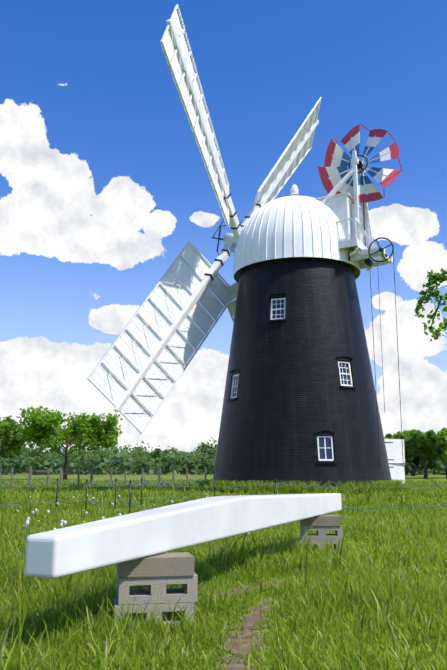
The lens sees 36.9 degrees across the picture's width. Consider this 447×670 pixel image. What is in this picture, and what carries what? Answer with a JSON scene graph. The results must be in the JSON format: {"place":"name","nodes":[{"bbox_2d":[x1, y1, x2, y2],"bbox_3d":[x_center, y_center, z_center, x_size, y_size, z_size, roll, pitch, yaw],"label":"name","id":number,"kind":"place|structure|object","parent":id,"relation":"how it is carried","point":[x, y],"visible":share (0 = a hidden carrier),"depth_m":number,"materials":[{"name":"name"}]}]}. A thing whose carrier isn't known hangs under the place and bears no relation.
{"place":"outdoors","nodes":[
{"label":"outdoors","id":0,"kind":"place"},
{"bbox_2d":[0,487,446,577],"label":"grass","id":1,"kind":"structure","parent":0,"point":[429,523],"depth_m":8.02,"materials":[{"name":"green plant"}]},
{"bbox_2d":[0,477,446,509],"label":"grass","id":2,"kind":"structure","parent":0,"point":[433,493],"depth_m":22.59,"materials":[{"name":"green plant"}]},
{"bbox_2d":[0,0,446,453],"label":"sky","id":3,"kind":"structure","parent":0,"point":[104,178],"materials":[{"name":"blue"}]},
{"bbox_2d":[1,471,446,669],"bbox_3d":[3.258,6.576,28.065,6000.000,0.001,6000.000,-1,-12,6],"label":"ground","id":4,"kind":"structure","parent":0,"point":[436,477],"depth_m":77.49,"materials":[{"name":"green plant"}]},
{"bbox_2d":[0,415,26,459],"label":"tree","id":5,"kind":"object","parent":4,"relation":"on","point":[8,435],"depth_m":87.51,"materials":[{"name":"green plant"}]},
{"bbox_2d":[0,406,122,479],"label":"orchard tree","id":6,"kind":"object","parent":4,"relation":"on","point":[106,434],"depth_m":67.58,"materials":[{"name":"green plant"}]},
{"bbox_2d":[0,466,206,485],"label":"wire fence","id":7,"kind":"object","parent":4,"relation":"on","point":[29,478],"visible":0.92,"depth_m":39.18,"materials":[{"name":"grey metal"}]},
{"bbox_2d":[113,552,197,626],"bbox_3d":[-0.392,1.462,3.828,0.460,0.386,0.226,2,-12,-11],"label":"block stack","id":8,"kind":"object","parent":4,"relation":"on","point":[153,572],"visible":0.81,"depth_m":3.74,"materials":[{"name":"concrete"}]},
{"bbox_2d":[24,493,341,578],"bbox_3d":[0.219,1.490,5.648,0.280,0.275,5.728,-5,-12,22],"label":"sail stock on blocks","id":9,"kind":"object","parent":8,"relation":"on","point":[65,551],"visible":1,"depth_m":3.94,"materials":[{"name":"paint"}]},
{"bbox_2d":[16,491,405,546],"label":"wildflowers","id":10,"kind":"object","parent":4,"relation":"on","point":[48,511],"visible":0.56,"depth_m":9.12,"materials":[{"name":"white plant"}]},
{"bbox_2d":[0,437,435,473],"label":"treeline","id":11,"kind":"object","parent":4,"relation":"on","point":[203,450],"depth_m":239.17,"materials":[{"name":"green plant"}]},
{"bbox_2d":[0,452,445,474],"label":"hedge","id":12,"kind":"object","parent":4,"relation":"on","point":[118,463],"visible":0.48,"depth_m":149.08,"materials":[{"name":"green plant"}]},
{"bbox_2d":[0,533,446,669],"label":"grass","id":13,"kind":"structure","parent":4,"relation":"on","point":[319,617],"depth_m":3.62,"materials":[{"name":"green plant"}]},
{"bbox_2d":[0,481,446,669],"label":"grass tufts","id":14,"kind":"object","parent":4,"relation":"on","point":[13,661],"visible":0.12,"depth_m":4.11,"materials":[{"name":"green plant"}]},
{"bbox_2d":[0,476,446,512],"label":"rope fence","id":15,"kind":"object","parent":4,"relation":"on","point":[115,499],"visible":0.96,"depth_m":13.77,"materials":[{"name":"black"}]},
{"bbox_2d":[212,580,283,669],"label":"soil path","id":16,"kind":"structure","parent":4,"relation":"on","point":[247,625],"depth_m":3.53,"materials":[{"name":"brown soil"}]},
{"bbox_2d":[213,259,391,488],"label":"tower","id":17,"kind":"structure","parent":4,"relation":"on","point":[293,397],"depth_m":26.33,"materials":[{"name":"brick"}]},
{"bbox_2d":[226,292,356,463],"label":"tower windows","id":18,"kind":"structure","parent":17,"relation":"in","point":[324,443],"depth_m":26.45,"materials":[{"name":"white wood"}]},
{"bbox_2d":[233,150,392,283],"bbox_3d":[3.848,-5.188,30.128,6.974,5.121,5.634,-6,-13,28],"label":"cap","id":19,"kind":"object","parent":17,"relation":"on","point":[329,226],"visible":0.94,"depth_m":28.13,"materials":[{"name":"white paint"}]},
{"bbox_2d":[87,4,321,433],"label":"windmill sails","id":20,"kind":"object","parent":19,"relation":"attached to","point":[230,240],"visible":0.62,"depth_m":28.73,"materials":[{"name":"white paint"}]},
{"bbox_2d":[90,10,318,429],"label":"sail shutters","id":21,"kind":"object","parent":20,"relation":"attached to","point":[139,416],"visible":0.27,"depth_m":28.23,"materials":[{"name":"paint"}]},
{"bbox_2d":[317,123,401,203],"bbox_3d":[5.972,-7.434,29.422,3.613,3.607,0.853,-6,-13,28],"label":"fantail","id":22,"kind":"object","parent":19,"relation":"attached to","point":[334,171],"visible":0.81,"depth_m":29.45,"materials":[{"name":"white paint"}]},
{"bbox_2d":[348,167,403,466],"bbox_3d":[6.313,-1.127,27.565,1.865,12.900,1.295,-6,-13,28],"label":"cap ironwork","id":23,"kind":"object","parent":19,"relation":"attached to","point":[368,262],"visible":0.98,"depth_m":27.36,"materials":[{"name":"black metal"}]},
{"bbox_2d":[384,439,404,483],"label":"tower door","id":24,"kind":"structure","parent":17,"relation":"attached to","point":[394,452],"depth_m":29.90,"materials":[{"name":"white wood"}]},
{"bbox_2d":[194,479,410,493],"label":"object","id":25,"kind":"object","parent":4,"relation":"on","point":[374,486],"visible":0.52,"depth_m":24.61,"materials":[{"name":"green plant"}]},
{"bbox_2d":[299,515,342,552],"bbox_3d":[1.052,2.158,7.259,0.460,0.386,0.226,0,-11,2],"label":"block stack","id":26,"kind":"object","parent":4,"relation":"on","point":[323,524],"visible":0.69,"depth_m":7.17,"materials":[{"name":"concrete"}]},
{"bbox_2d":[384,430,418,470],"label":"tree","id":27,"kind":"object","parent":4,"relation":"on","point":[415,462],"depth_m":81.74,"materials":[{"name":"green plant"}]},
{"bbox_2d":[385,430,428,475],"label":"tree","id":28,"kind":"object","parent":4,"relation":"on","point":[388,435],"depth_m":113.92,"materials":[{"name":"green plant"}]},
{"bbox_2d":[389,430,446,478],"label":"tree","id":29,"kind":"object","parent":4,"relation":"on","point":[433,445],"depth_m":73.39,"materials":[{"name":"green plant"}]},
{"bbox_2d":[409,427,446,477],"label":"tree","id":30,"kind":"object","parent":4,"relation":"on","point":[429,462],"depth_m":80.03,"materials":[{"name":"green plant"}]},
{"bbox_2d":[414,268,446,340],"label":"tree","id":31,"kind":"object","parent":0,"point":[432,276],"depth_m":13.34,"materials":[{"name":"green plant"}]}
]}

